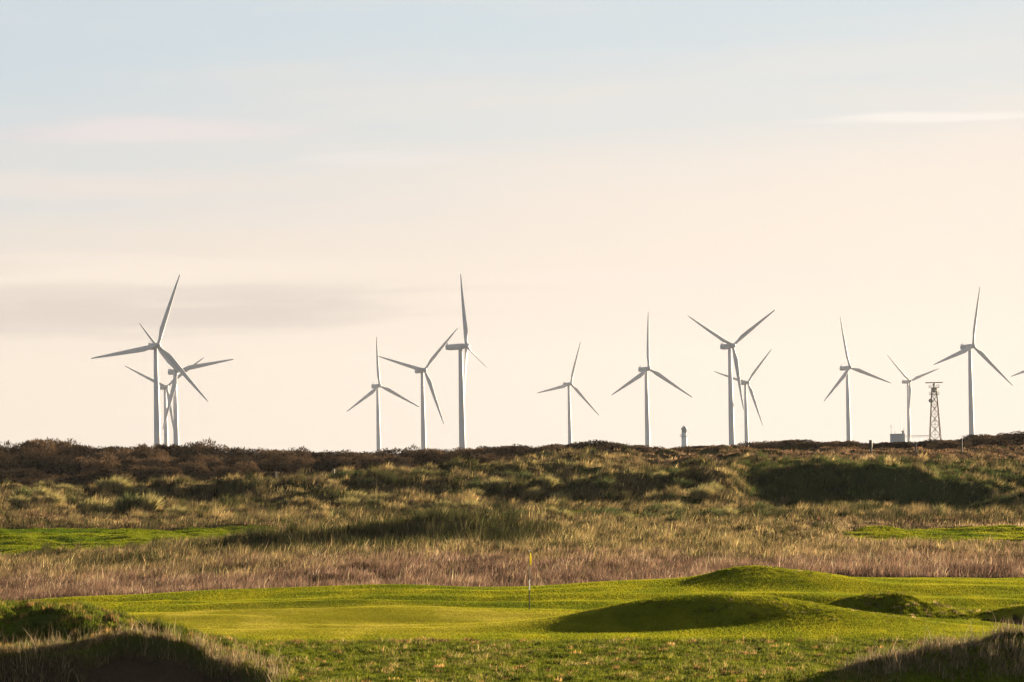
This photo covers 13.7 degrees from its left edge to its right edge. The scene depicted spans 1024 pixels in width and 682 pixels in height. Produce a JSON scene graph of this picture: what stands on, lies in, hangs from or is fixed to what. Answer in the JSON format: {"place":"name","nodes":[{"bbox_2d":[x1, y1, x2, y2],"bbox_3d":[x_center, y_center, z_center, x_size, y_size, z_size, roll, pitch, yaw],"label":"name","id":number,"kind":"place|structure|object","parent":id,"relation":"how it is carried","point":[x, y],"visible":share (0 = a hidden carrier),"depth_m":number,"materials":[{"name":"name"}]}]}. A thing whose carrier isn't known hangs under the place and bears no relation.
{"place":"outdoors","nodes":[
{"label":"outdoors","id":0,"kind":"place"},
{"bbox_2d":[0,445,1023,681],"bbox_3d":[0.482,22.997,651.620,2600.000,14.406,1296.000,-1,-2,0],"label":"ground","id":1,"kind":"structure","parent":0,"point":[112,651],"depth_m":283.64,"materials":[{"name":"plant"}]},
{"bbox_2d":[0,452,20,470],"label":"scrub bush","id":2,"kind":"object","parent":1,"relation":"on","point":[8,457],"visible":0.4,"depth_m":544.53,"materials":[{"name":"brown plant"}]},
{"bbox_2d":[1,445,20,456],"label":"scrub bush","id":3,"kind":"object","parent":1,"relation":"on","point":[12,450],"visible":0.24,"depth_m":561.47,"materials":[{"name":"brown plant"}]},
{"bbox_2d":[7,495,32,506],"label":"grass tussock","id":4,"kind":"object","parent":1,"relation":"on","point":[14,500],"depth_m":401.46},
{"bbox_2d":[8,483,39,498],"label":"grass tussock","id":5,"kind":"object","parent":1,"relation":"on","point":[24,491],"depth_m":427.33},
{"bbox_2d":[11,477,50,487],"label":"scrub bush","id":6,"kind":"object","parent":1,"relation":"on","point":[32,481],"visible":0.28,"depth_m":503.55,"materials":[{"name":"brown plant"}]},
{"bbox_2d":[11,450,55,474],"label":"scrub bush","id":7,"kind":"object","parent":1,"relation":"on","point":[31,463],"visible":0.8,"depth_m":530.46,"materials":[{"name":"brown plant"}]},
{"bbox_2d":[19,438,55,450],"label":"scrub bush","id":8,"kind":"object","parent":1,"relation":"on","point":[42,444],"visible":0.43,"depth_m":579.48,"materials":[{"name":"brown plant"}]},
{"bbox_2d":[17,447,58,476],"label":"scrub bush","id":9,"kind":"object","parent":1,"relation":"on","point":[38,451],"visible":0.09,"depth_m":544.77,"materials":[{"name":"brown plant"}]},
{"bbox_2d":[43,492,67,504],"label":"grass tussock","id":10,"kind":"object","parent":1,"relation":"on","point":[57,498],"depth_m":403.45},
{"bbox_2d":[35,453,77,476],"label":"scrub bush","id":11,"kind":"object","parent":1,"relation":"on","point":[59,465],"visible":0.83,"depth_m":530.20,"materials":[{"name":"brown plant"}]},
{"bbox_2d":[48,438,79,452],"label":"scrub bush","id":12,"kind":"object","parent":1,"relation":"on","point":[65,445],"visible":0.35,"depth_m":588.82,"materials":[{"name":"brown plant"}]},
{"bbox_2d":[55,447,96,462],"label":"scrub bush","id":13,"kind":"object","parent":1,"relation":"on","point":[68,452],"visible":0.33,"depth_m":557.18,"materials":[{"name":"brown plant"}]},
{"bbox_2d":[62,476,92,487],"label":"scrub bush","id":14,"kind":"object","parent":1,"relation":"on","point":[76,480],"visible":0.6,"depth_m":507.64,"materials":[{"name":"brown plant"}]},
{"bbox_2d":[59,471,95,482],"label":"scrub bush","id":15,"kind":"object","parent":1,"relation":"on","point":[77,476],"visible":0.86,"depth_m":510.58,"materials":[{"name":"brown plant"}]},
{"bbox_2d":[67,455,96,475],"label":"scrub bush","id":16,"kind":"object","parent":1,"relation":"on","point":[81,462],"visible":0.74,"depth_m":534.82,"materials":[{"name":"brown plant"}]},
{"bbox_2d":[77,495,102,509],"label":"grass tussock","id":17,"kind":"object","parent":1,"relation":"on","point":[87,502],"depth_m":395.48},
{"bbox_2d":[81,452,120,474],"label":"scrub bush","id":18,"kind":"object","parent":1,"relation":"on","point":[102,464],"visible":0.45,"depth_m":532.94,"materials":[{"name":"brown plant"}]},
{"bbox_2d":[97,500,115,512],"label":"grass tussock","id":19,"kind":"object","parent":1,"relation":"on","point":[106,508],"depth_m":392.45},
{"bbox_2d":[93,467,121,480],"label":"scrub bush","id":20,"kind":"object","parent":1,"relation":"on","point":[105,473],"visible":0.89,"depth_m":510.38,"materials":[{"name":"brown plant"}]},
{"bbox_2d":[90,450,127,460],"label":"scrub bush","id":21,"kind":"object","parent":1,"relation":"on","point":[98,455],"visible":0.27,"depth_m":556.52,"materials":[{"name":"brown plant"}]},
{"bbox_2d":[95,474,127,489],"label":"grass tussock","id":22,"kind":"object","parent":1,"relation":"on","point":[105,481],"depth_m":424.46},
{"bbox_2d":[109,475,131,491],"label":"grass tussock","id":23,"kind":"object","parent":1,"relation":"on","point":[119,485],"depth_m":423.35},
{"bbox_2d":[111,490,155,512],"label":"grass tussock","id":24,"kind":"object","parent":1,"relation":"on","point":[127,503],"depth_m":392.11,"materials":[{"name":"plant"}]},
{"bbox_2d":[121,449,151,459],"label":"scrub bush","id":25,"kind":"object","parent":1,"relation":"on","point":[130,452],"visible":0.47,"depth_m":558.09,"materials":[{"name":"brown plant"}]},
{"bbox_2d":[0,525,277,554],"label":"fairway","id":26,"kind":"structure","parent":1,"relation":"on","point":[61,539],"depth_m":325.57,"materials":[{"name":"plant"}]},
{"bbox_2d":[121,464,172,482],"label":"scrub bush","id":27,"kind":"object","parent":1,"relation":"on","point":[137,472],"visible":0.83,"depth_m":508.65,"materials":[{"name":"brown plant"}]},
{"bbox_2d":[0,615,294,681],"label":"bunker fringe grass","id":28,"kind":"structure","parent":1,"relation":"on","point":[229,660],"depth_m":125.61,"materials":[{"name":"plant"}]},
{"bbox_2d":[131,489,166,512],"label":"grass tussock","id":29,"kind":"object","parent":1,"relation":"on","point":[152,504],"depth_m":392.09,"materials":[{"name":"plant"}]},
{"bbox_2d":[91,275,207,445],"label":"wind turbine","id":30,"kind":"object","parent":1,"relation":"on","point":[172,360],"visible":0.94,"depth_m":2614.64,"materials":[{"name":"paint"}]},
{"bbox_2d":[127,457,172,467],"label":"scrub bush","id":31,"kind":"object","parent":1,"relation":"on","point":[152,463],"visible":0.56,"depth_m":533.34,"materials":[{"name":"brown plant"}]},
{"bbox_2d":[84,655,218,681],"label":"bunker sand","id":32,"kind":"structure","parent":1,"relation":"on","point":[133,670],"depth_m":125.36,"materials":[{"name":"sand"}]},
{"bbox_2d":[143,445,169,458],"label":"scrub bush","id":33,"kind":"object","parent":1,"relation":"on","point":[156,451],"visible":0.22,"depth_m":557.26,"materials":[{"name":"brown plant"}]},
{"bbox_2d":[125,357,203,445],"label":"wind turbine","id":34,"kind":"object","parent":1,"relation":"on","point":[164,387],"visible":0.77,"depth_m":3941.79,"materials":[{"name":"paint"}]},
{"bbox_2d":[152,466,183,479],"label":"scrub bush","id":35,"kind":"object","parent":1,"relation":"on","point":[173,470],"visible":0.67,"depth_m":509.33,"materials":[{"name":"brown plant"}]},
{"bbox_2d":[152,444,186,455],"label":"scrub bush","id":36,"kind":"object","parent":1,"relation":"on","point":[166,448],"visible":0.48,"depth_m":580.37,"materials":[{"name":"brown plant"}]},
{"bbox_2d":[164,445,205,458],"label":"scrub bush","id":37,"kind":"object","parent":1,"relation":"on","point":[185,451],"visible":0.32,"depth_m":553.62,"materials":[{"name":"brown plant"}]},
{"bbox_2d":[139,323,233,445],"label":"wind turbine","id":38,"kind":"object","parent":1,"relation":"on","point":[174,371],"visible":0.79,"depth_m":3143.35,"materials":[{"name":"paint"}]},
{"bbox_2d":[175,454,202,466],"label":"scrub bush","id":39,"kind":"object","parent":1,"relation":"on","point":[184,458],"visible":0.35,"depth_m":531.95,"materials":[{"name":"brown plant"}]},
{"bbox_2d":[174,460,211,477],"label":"scrub bush","id":40,"kind":"object","parent":1,"relation":"on","point":[195,464],"visible":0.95,"depth_m":517.25,"materials":[{"name":"brown plant"}]},
{"bbox_2d":[183,467,211,479],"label":"scrub bush","id":41,"kind":"object","parent":1,"relation":"on","point":[193,474],"visible":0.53,"depth_m":514.99,"materials":[{"name":"brown plant"}]},
{"bbox_2d":[197,455,227,470],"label":"scrub bush","id":42,"kind":"object","parent":1,"relation":"on","point":[216,462],"visible":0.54,"depth_m":541.47,"materials":[{"name":"brown plant"}]},
{"bbox_2d":[197,442,229,456],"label":"scrub bush","id":43,"kind":"object","parent":1,"relation":"on","point":[214,450],"visible":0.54,"depth_m":586.36,"materials":[{"name":"brown plant"}]},
{"bbox_2d":[209,462,251,477],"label":"scrub bush","id":44,"kind":"object","parent":1,"relation":"on","point":[224,472],"visible":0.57,"depth_m":514.17,"materials":[{"name":"brown plant"}]},
{"bbox_2d":[221,457,245,466],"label":"scrub bush","id":45,"kind":"object","parent":1,"relation":"on","point":[229,461],"visible":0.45,"depth_m":543.65,"materials":[{"name":"brown plant"}]},
{"bbox_2d":[221,446,253,457],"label":"scrub bush","id":46,"kind":"object","parent":1,"relation":"on","point":[235,453],"visible":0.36,"depth_m":585.20,"materials":[{"name":"brown plant"}]},
{"bbox_2d":[232,460,259,475],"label":"scrub bush","id":47,"kind":"object","parent":1,"relation":"on","point":[253,467],"visible":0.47,"depth_m":526.03,"materials":[{"name":"brown plant"}]},
{"bbox_2d":[261,455,292,471],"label":"scrub bush","id":48,"kind":"object","parent":1,"relation":"on","point":[267,465],"visible":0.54,"depth_m":533.07,"materials":[{"name":"brown plant"}]},
{"bbox_2d":[258,449,297,460],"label":"scrub bush","id":49,"kind":"object","parent":1,"relation":"on","point":[272,453],"visible":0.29,"depth_m":555.40,"materials":[{"name":"brown plant"}]},
{"bbox_2d":[271,461,296,474],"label":"scrub bush","id":50,"kind":"object","parent":1,"relation":"on","point":[280,468],"visible":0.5,"depth_m":527.18,"materials":[{"name":"brown plant"}]},
{"bbox_2d":[285,448,311,457],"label":"scrub bush","id":51,"kind":"object","parent":1,"relation":"on","point":[299,453],"visible":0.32,"depth_m":558.15,"materials":[{"name":"brown plant"}]},
{"bbox_2d":[284,457,313,472],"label":"scrub bush","id":52,"kind":"object","parent":1,"relation":"on","point":[302,464],"visible":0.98,"depth_m":514.93,"materials":[{"name":"brown plant"}]},
{"bbox_2d":[310,460,343,472],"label":"scrub bush","id":53,"kind":"object","parent":1,"relation":"on","point":[322,466],"visible":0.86,"depth_m":517.05,"materials":[{"name":"brown plant"}]},
{"bbox_2d":[326,456,361,469],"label":"scrub bush","id":54,"kind":"object","parent":1,"relation":"on","point":[342,461],"visible":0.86,"depth_m":518.38,"materials":[{"name":"brown plant"}]},
{"bbox_2d":[346,487,370,499],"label":"grass tussock","id":55,"kind":"object","parent":1,"relation":"on","point":[361,494],"depth_m":398.59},
{"bbox_2d":[354,456,383,467],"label":"scrub bush","id":56,"kind":"object","parent":1,"relation":"on","point":[365,461],"visible":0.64,"depth_m":526.19,"materials":[{"name":"brown plant"}]},
{"bbox_2d":[347,336,419,451],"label":"wind turbine","id":57,"kind":"object","parent":1,"relation":"on","point":[375,387],"visible":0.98,"depth_m":4009.89,"materials":[{"name":"paint"}]},
{"bbox_2d":[375,447,404,456],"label":"scrub bush","id":58,"kind":"object","parent":1,"relation":"on","point":[391,451],"visible":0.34,"depth_m":588.72,"materials":[{"name":"brown plant"}]},
{"bbox_2d":[379,455,413,463],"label":"scrub bush","id":59,"kind":"object","parent":1,"relation":"on","point":[392,458],"visible":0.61,"depth_m":528.57,"materials":[{"name":"brown plant"}]},
{"bbox_2d":[378,328,457,450],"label":"wind turbine","id":60,"kind":"object","parent":1,"relation":"on","point":[422,371],"visible":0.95,"depth_m":3420.33,"materials":[{"name":"paint"}]},
{"bbox_2d":[409,449,444,466],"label":"scrub bush","id":61,"kind":"object","parent":1,"relation":"on","point":[427,458],"visible":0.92,"depth_m":522.77,"materials":[{"name":"brown plant"}]},
{"bbox_2d":[433,451,467,465],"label":"scrub bush","id":62,"kind":"object","parent":1,"relation":"on","point":[448,456],"visible":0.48,"depth_m":528.36,"materials":[{"name":"brown plant"}]},
{"bbox_2d":[445,274,483,449],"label":"wind turbine","id":63,"kind":"object","parent":1,"relation":"on","point":[462,438],"visible":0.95,"depth_m":2670.56,"materials":[{"name":"paint"}]},
{"bbox_2d":[455,450,482,462],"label":"scrub bush","id":64,"kind":"object","parent":1,"relation":"on","point":[468,455],"visible":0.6,"depth_m":527.34,"materials":[{"name":"brown plant"}]},
{"bbox_2d":[460,477,486,489],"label":"grass tussock","id":65,"kind":"object","parent":1,"relation":"on","point":[471,485],"depth_m":408.54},
{"bbox_2d":[478,453,504,464],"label":"scrub bush","id":66,"kind":"object","parent":1,"relation":"on","point":[491,459],"visible":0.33,"depth_m":530.22,"materials":[{"name":"brown plant"}]},
{"bbox_2d":[479,476,504,489],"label":"grass tussock","id":67,"kind":"object","parent":1,"relation":"on","point":[491,481],"depth_m":408.40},
{"bbox_2d":[0,597,1023,681],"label":"rough turf","id":68,"kind":"structure","parent":1,"relation":"on","point":[384,663],"depth_m":131.68,"materials":[{"name":"plant"}]},
{"bbox_2d":[0,501,1023,600],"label":"meadow grass","id":69,"kind":"structure","parent":1,"relation":"on","point":[110,572],"depth_m":253.64,"materials":[{"name":"plant"}]},
{"bbox_2d":[845,525,1023,541],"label":"fairway","id":70,"kind":"structure","parent":69,"relation":"on","point":[903,536],"depth_m":322.26,"materials":[{"name":"plant"}]},
{"bbox_2d":[0,442,1023,528],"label":"dune grass","id":71,"kind":"structure","parent":1,"relation":"on","point":[1008,504],"depth_m":415.90,"materials":[{"name":"plant"}]},
{"bbox_2d":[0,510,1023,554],"bbox_3d":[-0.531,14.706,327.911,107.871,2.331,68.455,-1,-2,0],"label":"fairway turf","id":72,"kind":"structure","parent":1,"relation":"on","point":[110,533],"depth_m":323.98,"materials":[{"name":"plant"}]},
{"bbox_2d":[15,565,1023,642],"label":"putting green","id":73,"kind":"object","parent":1,"relation":"on","point":[1018,613],"visible":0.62,"depth_m":163.88,"materials":[{"name":"plant"}]},
{"bbox_2d":[517,445,547,455],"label":"scrub bush","id":74,"kind":"object","parent":1,"relation":"on","point":[532,451],"visible":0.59,"depth_m":546.39,"materials":[{"name":"brown plant"}]},
{"bbox_2d":[522,486,547,498],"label":"grass tussock","id":75,"kind":"object","parent":1,"relation":"on","point":[536,493],"depth_m":403.34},
{"bbox_2d":[539,473,558,488],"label":"grass tussock","id":76,"kind":"object","parent":1,"relation":"on","point":[547,481],"depth_m":406.43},
{"bbox_2d":[548,490,572,500],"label":"grass tussock","id":77,"kind":"object","parent":1,"relation":"on","point":[561,495],"depth_m":400.55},
{"bbox_2d":[538,342,598,443],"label":"wind turbine","id":78,"kind":"object","parent":1,"relation":"on","point":[568,384],"visible":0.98,"depth_m":4472.60,"materials":[{"name":"paint"}]},
{"bbox_2d":[575,439,611,449],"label":"scrub bush","id":79,"kind":"object","parent":1,"relation":"on","point":[596,442],"visible":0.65,"depth_m":566.50,"materials":[{"name":"brown plant"}]},
{"bbox_2d":[593,477,617,489],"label":"grass tussock","id":80,"kind":"object","parent":1,"relation":"on","point":[604,483],"depth_m":402.33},
{"bbox_2d":[595,444,632,453],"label":"scrub bush","id":81,"kind":"object","parent":1,"relation":"on","point":[615,447],"visible":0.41,"depth_m":557.04,"materials":[{"name":"brown plant"}]},
{"bbox_2d":[612,312,692,446],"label":"wind turbine","id":82,"kind":"object","parent":1,"relation":"on","point":[643,370],"visible":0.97,"depth_m":3471.66,"materials":[{"name":"paint"}]},
{"bbox_2d":[658,491,679,503],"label":"grass tussock","id":83,"kind":"object","parent":1,"relation":"on","point":[669,496],"depth_m":385.45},
{"bbox_2d":[659,500,685,510],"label":"grass tussock","id":84,"kind":"object","parent":1,"relation":"on","point":[672,504],"depth_m":368.53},
{"bbox_2d":[663,476,694,489],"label":"grass tussock","id":85,"kind":"object","parent":1,"relation":"on","point":[684,485],"depth_m":405.34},
{"bbox_2d":[681,426,686,446],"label":"lighthouse","id":86,"kind":"object","parent":1,"relation":"on","point":[684,437],"visible":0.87,"depth_m":2198.29,"materials":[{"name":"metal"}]},
{"bbox_2d":[688,484,718,498],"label":"grass tussock","id":87,"kind":"object","parent":1,"relation":"on","point":[696,492],"depth_m":387.35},
{"bbox_2d":[698,506,727,516],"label":"grass tussock","id":88,"kind":"object","parent":1,"relation":"on","point":[711,511],"depth_m":349.57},
{"bbox_2d":[688,310,774,445],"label":"wind turbine","id":89,"kind":"object","parent":1,"relation":"on","point":[730,346],"visible":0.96,"depth_m":3020.73,"materials":[{"name":"paint"}]},
{"bbox_2d":[714,349,771,445],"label":"wind turbine","id":90,"kind":"object","parent":1,"relation":"on","point":[744,383],"visible":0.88,"depth_m":4306.69,"materials":[{"name":"paint"}]},
{"bbox_2d":[750,441,786,449],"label":"scrub bush","id":91,"kind":"object","parent":1,"relation":"on","point":[762,445],"visible":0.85,"depth_m":582.60,"materials":[{"name":"brown plant"}]},
{"bbox_2d":[801,441,836,447],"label":"scrub bush","id":92,"kind":"object","parent":1,"relation":"on","point":[827,444],"visible":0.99,"depth_m":580.73,"materials":[{"name":"brown plant"}]},
{"bbox_2d":[829,440,859,447],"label":"scrub bush","id":93,"kind":"object","parent":1,"relation":"on","point":[848,443],"visible":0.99,"depth_m":584.89,"materials":[{"name":"brown plant"}]},
{"bbox_2d":[824,317,891,440],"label":"wind turbine","id":94,"kind":"object","parent":1,"relation":"on","point":[842,377],"visible":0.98,"depth_m":3812.63,"materials":[{"name":"paint"}]},
{"bbox_2d":[856,442,892,448],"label":"scrub bush","id":95,"kind":"object","parent":1,"relation":"on","point":[880,445],"visible":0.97,"depth_m":580.69,"materials":[{"name":"brown plant"}]},
{"bbox_2d":[890,426,904,441],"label":"flat roofed hut","id":96,"kind":"object","parent":1,"relation":"on","point":[897,437],"visible":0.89,"depth_m":1996.40,"materials":[{"name":"grey concrete"}]},
{"bbox_2d":[886,441,917,448],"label":"scrub bush","id":97,"kind":"object","parent":1,"relation":"on","point":[904,445],"visible":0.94,"depth_m":578.60,"materials":[{"name":"brown plant"}]},
{"bbox_2d":[888,356,938,441],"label":"wind turbine","id":98,"kind":"object","parent":1,"relation":"on","point":[908,381],"visible":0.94,"depth_m":4947.33,"materials":[{"name":"paint"}]},
{"bbox_2d":[813,613,1023,681],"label":"bank grass","id":99,"kind":"structure","parent":1,"relation":"on","point":[937,645],"depth_m":116.32,"materials":[{"name":"plant"}]},
{"bbox_2d":[925,382,942,439],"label":"lattice mast","id":100,"kind":"object","parent":1,"relation":"on","point":[933,389],"visible":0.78,"depth_m":1998.96,"materials":[{"name":"metal"}]},
{"bbox_2d":[925,442,954,449],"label":"scrub bush","id":101,"kind":"object","parent":1,"relation":"on","point":[942,445],"visible":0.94,"depth_m":559.49,"materials":[{"name":"brown plant"}]},
{"bbox_2d":[945,441,971,449],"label":"scrub bush","id":102,"kind":"object","parent":1,"relation":"on","point":[955,444],"visible":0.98,"depth_m":559.70,"materials":[{"name":"brown plant"}]},
{"bbox_2d":[933,288,1012,434],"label":"wind turbine","id":103,"kind":"object","parent":1,"relation":"on","point":[965,348],"visible":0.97,"depth_m":3231.02,"materials":[{"name":"paint"}]},
{"bbox_2d":[962,437,996,446],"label":"scrub bush","id":104,"kind":"object","parent":1,"relation":"on","point":[976,442],"visible":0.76,"depth_m":575.39,"materials":[{"name":"brown plant"}]},
{"bbox_2d":[984,438,1015,445],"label":"scrub bush","id":105,"kind":"object","parent":1,"relation":"on","point":[999,442],"visible":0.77,"depth_m":559.74,"materials":[{"name":"brown plant"}]},
{"bbox_2d":[979,612,1023,624],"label":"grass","id":106,"kind":"structure","parent":1,"relation":"on","point":[1013,619],"depth_m":163.72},
{"bbox_2d":[0,0,1023,455],"label":"sky","id":107,"kind":"structure","parent":0,"point":[319,180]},
{"bbox_2d":[576,564,1023,624],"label":"mound grass","id":108,"kind":"structure","parent":0,"point":[871,597],"depth_m":158.22,"materials":[{"name":"plant"}]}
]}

